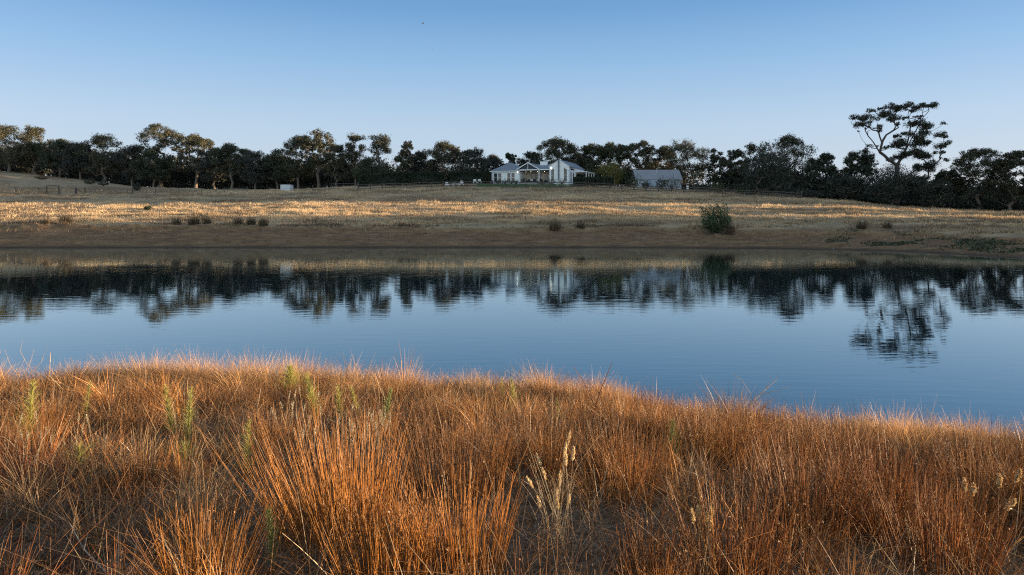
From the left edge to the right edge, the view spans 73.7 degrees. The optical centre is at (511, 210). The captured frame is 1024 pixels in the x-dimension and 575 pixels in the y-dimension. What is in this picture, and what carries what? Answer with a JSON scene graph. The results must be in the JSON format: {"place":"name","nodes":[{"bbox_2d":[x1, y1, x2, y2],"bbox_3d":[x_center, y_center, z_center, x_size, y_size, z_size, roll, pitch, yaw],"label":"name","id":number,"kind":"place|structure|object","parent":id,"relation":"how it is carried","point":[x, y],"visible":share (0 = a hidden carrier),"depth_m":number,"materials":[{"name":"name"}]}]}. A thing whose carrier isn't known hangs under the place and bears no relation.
{"place":"outdoors","nodes":[
{"label":"outdoors","id":0,"kind":"place"},
{"bbox_2d":[0,248,1023,437],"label":"water","id":1,"kind":"structure","parent":0,"point":[886,330],"depth_m":23.03,"materials":[{"name":"liquid"}]},
{"bbox_2d":[0,172,1023,574],"bbox_3d":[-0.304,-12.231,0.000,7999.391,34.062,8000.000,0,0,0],"label":"ground","id":2,"kind":"structure","parent":0,"point":[186,236],"depth_m":68.58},
{"bbox_2d":[0,123,41,171],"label":"gum tree","id":3,"kind":"object","parent":2,"relation":"on","point":[6,131],"visible":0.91,"depth_m":203.47,"materials":[{"name":"green plant"}]},
{"bbox_2d":[5,413,40,472],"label":"dead stalks","id":4,"kind":"object","parent":2,"relation":"on","point":[21,415],"visible":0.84,"depth_m":5.45,"materials":[{"name":"plant"}]},
{"bbox_2d":[4,379,53,437],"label":"green weed","id":5,"kind":"object","parent":2,"relation":"on","point":[30,405],"visible":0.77,"depth_m":6.66,"materials":[{"name":"green plant"}]},
{"bbox_2d":[11,123,55,173],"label":"gum tree","id":6,"kind":"object","parent":2,"relation":"on","point":[37,131],"visible":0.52,"depth_m":206.50,"materials":[{"name":"green plant"}]},
{"bbox_2d":[33,138,82,177],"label":"gum tree","id":7,"kind":"object","parent":2,"relation":"on","point":[60,144],"visible":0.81,"depth_m":203.69,"materials":[{"name":"green plant"}]},
{"bbox_2d":[56,212,75,222],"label":"bank tussock","id":8,"kind":"object","parent":2,"relation":"on","point":[67,219],"visible":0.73,"depth_m":77.28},
{"bbox_2d":[35,411,107,466],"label":"dead stalks","id":9,"kind":"object","parent":2,"relation":"on","point":[71,434],"visible":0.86,"depth_m":5.82,"materials":[{"name":"plant"}]},
{"bbox_2d":[59,140,97,178],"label":"gum tree","id":10,"kind":"object","parent":2,"relation":"on","point":[81,161],"visible":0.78,"depth_m":202.28,"materials":[{"name":"green plant"}]},
{"bbox_2d":[56,437,115,467],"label":"green weed","id":11,"kind":"object","parent":2,"relation":"on","point":[78,450],"visible":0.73,"depth_m":5.69,"materials":[{"name":"green plant"}]},
{"bbox_2d":[80,380,91,419],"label":"green weed","id":12,"kind":"object","parent":2,"relation":"on","point":[88,394],"visible":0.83,"depth_m":7.90,"materials":[{"name":"green plant"}]},
{"bbox_2d":[73,132,128,181],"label":"gum tree","id":13,"kind":"object","parent":2,"relation":"on","point":[99,161],"visible":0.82,"depth_m":200.00,"materials":[{"name":"green plant"}]},
{"bbox_2d":[106,144,151,184],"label":"gum tree","id":14,"kind":"object","parent":2,"relation":"on","point":[125,154],"visible":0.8,"depth_m":197.89,"materials":[{"name":"green plant"}]},
{"bbox_2d":[130,147,173,186],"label":"gum tree","id":15,"kind":"object","parent":2,"relation":"on","point":[153,171],"visible":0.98,"depth_m":194.40,"materials":[{"name":"green plant"}]},
{"bbox_2d":[132,122,191,186],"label":"gum tree","id":16,"kind":"object","parent":2,"relation":"on","point":[163,139],"visible":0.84,"depth_m":198.84,"materials":[{"name":"green plant"}]},
{"bbox_2d":[9,185,324,193],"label":"wire fence","id":17,"kind":"object","parent":2,"relation":"on","point":[84,188],"visible":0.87,"depth_m":136.20,"materials":[{"name":"metal"}]},
{"bbox_2d":[162,384,182,440],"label":"green weed","id":18,"kind":"object","parent":2,"relation":"on","point":[168,411],"visible":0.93,"depth_m":7.14,"materials":[{"name":"green plant"}]},
{"bbox_2d":[173,386,200,443],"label":"green weed","id":19,"kind":"object","parent":2,"relation":"on","point":[189,417],"visible":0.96,"depth_m":6.68,"materials":[{"name":"green plant"}]},
{"bbox_2d":[166,433,207,465],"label":"green weed","id":20,"kind":"object","parent":2,"relation":"on","point":[185,448],"visible":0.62,"depth_m":5.80,"materials":[{"name":"green plant"}]},
{"bbox_2d":[168,133,217,187],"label":"gum tree","id":21,"kind":"object","parent":2,"relation":"on","point":[193,140],"visible":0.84,"depth_m":195.71,"materials":[{"name":"green plant"}]},
{"bbox_2d":[187,210,200,224],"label":"bank tussock","id":22,"kind":"object","parent":2,"relation":"on","point":[192,220],"visible":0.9,"depth_m":77.25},
{"bbox_2d":[125,482,285,574],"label":"rush clump","id":23,"kind":"object","parent":2,"relation":"on","point":[198,551],"visible":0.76,"depth_m":3.52,"materials":[{"name":"plant"}]},
{"bbox_2d":[193,147,232,188],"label":"gum tree","id":24,"kind":"object","parent":2,"relation":"on","point":[207,167],"visible":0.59,"depth_m":193.43,"materials":[{"name":"green plant"}]},
{"bbox_2d":[206,142,252,188],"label":"gum tree","id":25,"kind":"object","parent":2,"relation":"on","point":[227,150],"visible":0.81,"depth_m":189.64,"materials":[{"name":"green plant"}]},
{"bbox_2d":[233,419,262,475],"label":"green weed","id":26,"kind":"object","parent":2,"relation":"on","point":[247,436],"visible":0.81,"depth_m":5.54,"materials":[{"name":"green plant"}]},
{"bbox_2d":[233,150,276,188],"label":"gum tree","id":27,"kind":"object","parent":2,"relation":"on","point":[246,158],"visible":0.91,"depth_m":187.64,"materials":[{"name":"green plant"}]},
{"bbox_2d":[258,215,268,225],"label":"bank tussock","id":28,"kind":"object","parent":2,"relation":"on","point":[263,222],"visible":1,"depth_m":76.37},
{"bbox_2d":[261,507,287,573],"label":"green weed","id":29,"kind":"object","parent":2,"relation":"on","point":[271,537],"visible":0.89,"depth_m":3.70,"materials":[{"name":"green plant"}]},
{"bbox_2d":[258,148,297,188],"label":"gum tree","id":30,"kind":"object","parent":2,"relation":"on","point":[274,163],"visible":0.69,"depth_m":188.02,"materials":[{"name":"green plant"}]},
{"bbox_2d":[274,363,311,393],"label":"green weed","id":31,"kind":"object","parent":2,"relation":"on","point":[290,373],"visible":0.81,"depth_m":9.89,"materials":[{"name":"green plant"}]},
{"bbox_2d":[271,385,319,444],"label":"dead stalks","id":32,"kind":"object","parent":2,"relation":"on","point":[305,435],"visible":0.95,"depth_m":6.58,"materials":[{"name":"plant"}]},
{"bbox_2d":[275,134,316,188],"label":"gum tree","id":33,"kind":"object","parent":2,"relation":"on","point":[305,171],"visible":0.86,"depth_m":187.02,"materials":[{"name":"green plant"}]},
{"bbox_2d":[302,371,324,417],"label":"green weed","id":34,"kind":"object","parent":2,"relation":"on","point":[309,390],"visible":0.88,"depth_m":8.13,"materials":[{"name":"green plant"}]},
{"bbox_2d":[205,400,425,561],"bbox_3d":[-1.158,1.648,4.160,1.276,0.794,1.197,0,0,0],"label":"rush clump","id":35,"kind":"object","parent":2,"relation":"on","point":[335,484],"visible":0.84,"depth_m":4.12,"materials":[{"name":"plant"}]},
{"bbox_2d":[297,128,340,187],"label":"gum tree","id":36,"kind":"object","parent":2,"relation":"on","point":[320,146],"visible":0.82,"depth_m":186.43,"materials":[{"name":"green plant"}]},
{"bbox_2d":[321,144,351,186],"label":"gum tree","id":37,"kind":"object","parent":2,"relation":"on","point":[340,162],"visible":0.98,"depth_m":180.41,"materials":[{"name":"green plant"}]},
{"bbox_2d":[333,384,345,424],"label":"green weed","id":38,"kind":"object","parent":2,"relation":"on","point":[338,406],"visible":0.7,"depth_m":7.70,"materials":[{"name":"green plant"}]},
{"bbox_2d":[293,403,390,477],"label":"dead stalks","id":39,"kind":"object","parent":2,"relation":"on","point":[372,414],"visible":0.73,"depth_m":5.84,"materials":[{"name":"plant"}]},
{"bbox_2d":[340,132,367,185],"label":"gum tree","id":40,"kind":"object","parent":2,"relation":"on","point":[351,147],"visible":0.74,"depth_m":180.95,"materials":[{"name":"green plant"}]},
{"bbox_2d":[348,385,364,415],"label":"green weed","id":41,"kind":"object","parent":2,"relation":"on","point":[354,398],"visible":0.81,"depth_m":8.26,"materials":[{"name":"green plant"}]},
{"bbox_2d":[353,156,385,178],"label":"round tree","id":42,"kind":"object","parent":2,"relation":"on","point":[367,166],"visible":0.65,"depth_m":159.34,"materials":[{"name":"green plant"}]},
{"bbox_2d":[307,476,442,574],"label":"rush clump","id":43,"kind":"object","parent":2,"relation":"on","point":[380,552],"visible":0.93,"depth_m":3.63,"materials":[{"name":"plant"}]},
{"bbox_2d":[363,133,392,172],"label":"gum tree","id":44,"kind":"object","parent":2,"relation":"on","point":[380,144],"visible":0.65,"depth_m":179.56,"materials":[{"name":"green plant"}]},
{"bbox_2d":[358,172,407,185],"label":"hedge","id":45,"kind":"object","parent":2,"relation":"on","point":[377,179],"visible":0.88,"depth_m":149.53,"materials":[{"name":"green plant"}]},
{"bbox_2d":[371,388,394,431],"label":"green weed","id":46,"kind":"object","parent":2,"relation":"on","point":[390,396],"visible":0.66,"depth_m":7.02,"materials":[{"name":"green plant"}]},
{"bbox_2d":[393,140,413,171],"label":"gum tree","id":47,"kind":"object","parent":2,"relation":"on","point":[403,152],"visible":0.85,"depth_m":177.70,"materials":[{"name":"green plant"}]},
{"bbox_2d":[405,150,439,171],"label":"gum tree","id":48,"kind":"object","parent":2,"relation":"on","point":[418,166],"visible":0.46,"depth_m":184.45,"materials":[{"name":"green plant"}]},
{"bbox_2d":[407,171,445,184],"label":"hedge","id":49,"kind":"object","parent":2,"relation":"on","point":[413,178],"visible":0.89,"depth_m":150.51,"materials":[{"name":"green plant"}]},
{"bbox_2d":[419,139,466,171],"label":"gum tree","id":50,"kind":"object","parent":2,"relation":"on","point":[440,158],"visible":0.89,"depth_m":181.84,"materials":[{"name":"green plant"}]},
{"bbox_2d":[373,460,523,574],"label":"rush clump","id":51,"kind":"object","parent":2,"relation":"on","point":[452,545],"visible":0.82,"depth_m":3.76,"materials":[{"name":"plant"}]},
{"bbox_2d":[386,408,519,508],"bbox_3d":[-0.430,1.851,5.148,1.032,0.616,1.021,0,0,0],"label":"rush clump","id":52,"kind":"object","parent":2,"relation":"on","point":[465,462],"visible":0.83,"depth_m":5.10,"materials":[{"name":"plant"}]},
{"bbox_2d":[448,171,490,182],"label":"hedge","id":53,"kind":"object","parent":2,"relation":"on","point":[456,176],"visible":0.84,"depth_m":152.98,"materials":[{"name":"green plant"}]},
{"bbox_2d":[450,147,492,177],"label":"gum tree","id":54,"kind":"object","parent":2,"relation":"on","point":[472,154],"visible":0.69,"depth_m":180.01,"materials":[{"name":"green plant"}]},
{"bbox_2d":[480,154,503,178],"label":"gum tree","id":55,"kind":"object","parent":2,"relation":"on","point":[496,161],"visible":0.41,"depth_m":184.63,"materials":[{"name":"green plant"}]},
{"bbox_2d":[504,152,516,164],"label":"gum tree","id":56,"kind":"object","parent":2,"relation":"on","point":[511,158],"visible":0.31,"depth_m":177.24,"materials":[{"name":"green plant"}]},
{"bbox_2d":[0,344,1023,574],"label":"dry grass","id":57,"kind":"structure","parent":2,"relation":"on","point":[42,471],"depth_m":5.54,"materials":[{"name":"plant"}]},
{"bbox_2d":[0,183,1023,242],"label":"pasture grass","id":58,"kind":"structure","parent":2,"relation":"on","point":[412,219],"depth_m":96.34,"materials":[{"name":"plant"}]},
{"bbox_2d":[0,346,1023,464],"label":"straw grass","id":59,"kind":"structure","parent":2,"relation":"on","point":[263,376],"depth_m":10.26,"materials":[{"name":"plant"}]},
{"bbox_2d":[0,135,1023,210],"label":"woodland","id":60,"kind":"object","parent":2,"relation":"on","point":[178,178],"visible":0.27,"depth_m":200.22,"materials":[{"name":"green plant"}]},
{"bbox_2d":[3,226,1022,256],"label":"gravel","id":61,"kind":"structure","parent":2,"relation":"on","point":[506,239],"depth_m":69.75,"materials":[{"name":"gravel"}]},
{"bbox_2d":[516,151,544,170],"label":"gum tree","id":62,"kind":"object","parent":2,"relation":"on","point":[532,156],"visible":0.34,"depth_m":180.32,"materials":[{"name":"green plant"}]},
{"bbox_2d":[480,405,589,483],"bbox_3d":[0.189,1.960,5.737,0.934,0.546,0.862,0,0,0],"label":"rush clump","id":63,"kind":"object","parent":2,"relation":"on","point":[546,449],"visible":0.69,"depth_m":5.71,"materials":[{"name":"plant"}]},
{"bbox_2d":[490,158,594,184],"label":"house","id":64,"kind":"structure","parent":2,"relation":"on","point":[564,171],"depth_m":154.74,"materials":[{"name":"metal"}]},
{"bbox_2d":[531,135,579,163],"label":"gum tree","id":65,"kind":"object","parent":2,"relation":"on","point":[556,142],"visible":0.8,"depth_m":175.68,"materials":[{"name":"green plant"}]},
{"bbox_2d":[549,217,563,229],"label":"bank tussock","id":66,"kind":"object","parent":2,"relation":"on","point":[555,227],"visible":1,"depth_m":75.91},
{"bbox_2d":[518,431,605,555],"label":"seeding grass","id":67,"kind":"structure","parent":2,"relation":"on","point":[556,498],"depth_m":4.19,"materials":[{"name":"plant"}]},
{"bbox_2d":[357,181,801,197],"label":"rail fence","id":68,"kind":"object","parent":2,"relation":"on","point":[573,184],"visible":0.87,"depth_m":138.72,"materials":[{"name":"wood"}]},
{"bbox_2d":[573,363,611,424],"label":"broken stalk","id":69,"kind":"object","parent":2,"relation":"on","point":[597,391],"visible":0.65,"depth_m":7.86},
{"bbox_2d":[577,142,608,175],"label":"gum tree","id":70,"kind":"object","parent":2,"relation":"on","point":[589,149],"visible":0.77,"depth_m":178.01,"materials":[{"name":"green plant"}]},
{"bbox_2d":[573,176,613,186],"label":"hedge","id":71,"kind":"object","parent":2,"relation":"on","point":[589,181],"visible":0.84,"depth_m":146.98,"materials":[{"name":"green plant"}]},
{"bbox_2d":[594,161,626,183],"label":"yellow tree","id":72,"kind":"object","parent":2,"relation":"on","point":[605,172],"visible":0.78,"depth_m":163.74,"materials":[{"name":"green plant"}]},
{"bbox_2d":[595,141,632,185],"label":"gum tree","id":73,"kind":"object","parent":2,"relation":"on","point":[614,151],"visible":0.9,"depth_m":177.77,"materials":[{"name":"green plant"}]},
{"bbox_2d":[616,169,632,186],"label":"garden tree","id":74,"kind":"object","parent":2,"relation":"on","point":[627,173],"visible":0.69,"depth_m":165.13,"materials":[{"name":"green plant"}]},
{"bbox_2d":[567,408,693,489],"bbox_3d":[0.998,2.069,5.828,1.056,0.577,1.018,0,0,-20],"label":"rush clump","id":75,"kind":"object","parent":2,"relation":"on","point":[652,450],"visible":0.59,"depth_m":5.82,"materials":[{"name":"plant"}]},
{"bbox_2d":[582,495,698,574],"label":"rush clump","id":76,"kind":"object","parent":2,"relation":"on","point":[650,547],"visible":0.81,"depth_m":3.81,"materials":[{"name":"plant"}]},
{"bbox_2d":[625,140,657,174],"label":"gum tree","id":77,"kind":"object","parent":2,"relation":"on","point":[645,152],"visible":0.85,"depth_m":178.45,"materials":[{"name":"green plant"}]},
{"bbox_2d":[631,170,682,188],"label":"outbuilding","id":78,"kind":"structure","parent":2,"relation":"on","point":[649,175],"depth_m":160.89,"materials":[{"name":"metal"}]},
{"bbox_2d":[646,145,677,169],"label":"gum tree","id":79,"kind":"object","parent":2,"relation":"on","point":[656,161],"visible":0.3,"depth_m":183.84,"materials":[{"name":"green plant"}]},
{"bbox_2d":[662,175,681,189],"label":"bush","id":80,"kind":"object","parent":2,"relation":"on","point":[674,182],"visible":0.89,"depth_m":144.75,"materials":[{"name":"green plant"}]},
{"bbox_2d":[661,419,685,457],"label":"green weed","id":81,"kind":"object","parent":2,"relation":"on","point":[672,434],"visible":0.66,"depth_m":6.40,"materials":[{"name":"green plant"}]},
{"bbox_2d":[660,139,711,184],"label":"gum tree","id":82,"kind":"object","parent":2,"relation":"on","point":[697,169],"visible":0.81,"depth_m":175.54,"materials":[{"name":"green plant"}]},
{"bbox_2d":[690,502,714,574],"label":"seeding grass","id":83,"kind":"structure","parent":2,"relation":"on","point":[708,519],"depth_m":3.79,"materials":[{"name":"plant"}]},
{"bbox_2d":[698,202,732,232],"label":"bank bush","id":84,"kind":"object","parent":2,"relation":"on","point":[712,220],"visible":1,"depth_m":73.06,"materials":[{"name":"green plant"}]},
{"bbox_2d":[706,148,725,183],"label":"gum tree","id":85,"kind":"object","parent":2,"relation":"on","point":[712,167],"visible":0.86,"depth_m":171.47,"materials":[{"name":"green plant"}]},
{"bbox_2d":[660,394,773,477],"bbox_3d":[1.991,2.173,6.596,1.057,0.657,1.076,0,0,-29],"label":"rush clump","id":86,"kind":"object","parent":2,"relation":"on","point":[713,450],"visible":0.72,"depth_m":6.53,"materials":[{"name":"plant"}]},
{"bbox_2d":[718,149,751,183],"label":"gum tree","id":87,"kind":"object","parent":2,"relation":"on","point":[735,155],"visible":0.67,"depth_m":164.78,"materials":[{"name":"green plant"}]},
{"bbox_2d":[659,468,821,574],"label":"rush clump","id":88,"kind":"object","parent":2,"relation":"on","point":[766,559],"visible":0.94,"depth_m":3.77,"materials":[{"name":"plant"}]},
{"bbox_2d":[738,140,770,186],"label":"gum tree","id":89,"kind":"object","parent":2,"relation":"on","point":[751,148],"visible":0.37,"depth_m":159.91,"materials":[{"name":"green plant"}]},
{"bbox_2d":[735,147,796,194],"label":"round tree","id":90,"kind":"object","parent":2,"relation":"on","point":[769,172],"visible":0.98,"depth_m":128.70,"materials":[{"name":"green plant"}]},
{"bbox_2d":[756,133,818,189],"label":"gum tree","id":91,"kind":"object","parent":2,"relation":"on","point":[791,139],"visible":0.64,"depth_m":148.65,"materials":[{"name":"green plant"}]},
{"bbox_2d":[790,183,809,196],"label":"bush","id":92,"kind":"object","parent":2,"relation":"on","point":[797,191],"visible":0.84,"depth_m":129.81,"materials":[{"name":"green plant"}]},
{"bbox_2d":[800,152,840,191],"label":"gum tree","id":93,"kind":"object","parent":2,"relation":"on","point":[810,167],"visible":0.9,"depth_m":139.16,"materials":[{"name":"green plant"}]},
{"bbox_2d":[736,419,910,552],"bbox_3d":[2.011,1.839,4.528,0.975,0.717,1.014,0,0,0],"label":"rush clump","id":94,"kind":"object","parent":2,"relation":"on","point":[801,497],"visible":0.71,"depth_m":4.49,"materials":[{"name":"plant"}]},
{"bbox_2d":[823,170,865,199],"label":"wide tree","id":95,"kind":"object","parent":2,"relation":"on","point":[839,188],"visible":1,"depth_m":127.23,"materials":[{"name":"green plant"}]},
{"bbox_2d":[792,403,897,460],"bbox_3d":[3.579,2.451,7.378,1.067,0.544,1.060,0,0,0],"label":"rush clump","id":96,"kind":"object","parent":2,"relation":"on","point":[860,432],"visible":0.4,"depth_m":7.43,"materials":[{"name":"plant"}]},
{"bbox_2d":[837,149,879,194],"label":"gum tree","id":97,"kind":"object","parent":2,"relation":"on","point":[864,165],"visible":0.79,"depth_m":134.89,"materials":[{"name":"green plant"}]},
{"bbox_2d":[792,413,952,532],"bbox_3d":[2.701,2.008,5.133,1.036,0.736,1.197,0,0,37],"label":"rush clump","id":98,"kind":"object","parent":2,"relation":"on","point":[893,462],"visible":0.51,"depth_m":5.15,"materials":[{"name":"plant"}]},
{"bbox_2d":[856,161,923,205],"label":"wide tree","id":99,"kind":"object","parent":2,"relation":"on","point":[905,180],"visible":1,"depth_m":120.71,"materials":[{"name":"green plant"}]},
{"bbox_2d":[848,101,951,205],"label":"gum tree","id":100,"kind":"object","parent":2,"relation":"on","point":[919,140],"visible":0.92,"depth_m":125.52,"materials":[{"name":"green plant"}]},
{"bbox_2d":[826,227,1023,252],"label":"ground cover","id":101,"kind":"object","parent":2,"relation":"on","point":[993,242],"visible":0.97,"depth_m":62.21,"materials":[{"name":"green plant"}]},
{"bbox_2d":[909,178,957,207],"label":"wide tree","id":102,"kind":"object","parent":2,"relation":"on","point":[925,192],"visible":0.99,"depth_m":117.97,"materials":[{"name":"green plant"}]},
{"bbox_2d":[857,463,1023,574],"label":"rush clump","id":103,"kind":"object","parent":2,"relation":"on","point":[949,542],"visible":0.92,"depth_m":4.02,"materials":[{"name":"plant"}]},
{"bbox_2d":[932,168,971,201],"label":"gum tree","id":104,"kind":"object","parent":2,"relation":"on","point":[955,181],"visible":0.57,"depth_m":126.23,"materials":[{"name":"green plant"}]},
{"bbox_2d":[918,460,1023,568],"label":"seeding grass","id":105,"kind":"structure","parent":2,"relation":"on","point":[973,487],"depth_m":4.34,"materials":[{"name":"plant"}]},
{"bbox_2d":[928,410,1023,487],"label":"rush clump","id":106,"kind":"object","parent":2,"relation":"on","point":[991,441],"visible":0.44,"depth_m":6.65,"materials":[{"name":"plant"}]},
{"bbox_2d":[949,147,1013,209],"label":"gum tree","id":107,"kind":"object","parent":2,"relation":"on","point":[988,191],"visible":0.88,"depth_m":121.11,"materials":[{"name":"green plant"}]},
{"bbox_2d":[988,150,1023,210],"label":"gum tree","id":108,"kind":"object","parent":2,"relation":"on","point":[1009,161],"visible":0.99,"depth_m":115.52,"materials":[{"name":"green plant"}]},
{"bbox_2d":[0,0,1023,187],"label":"sky","id":109,"kind":"structure","parent":0,"point":[497,77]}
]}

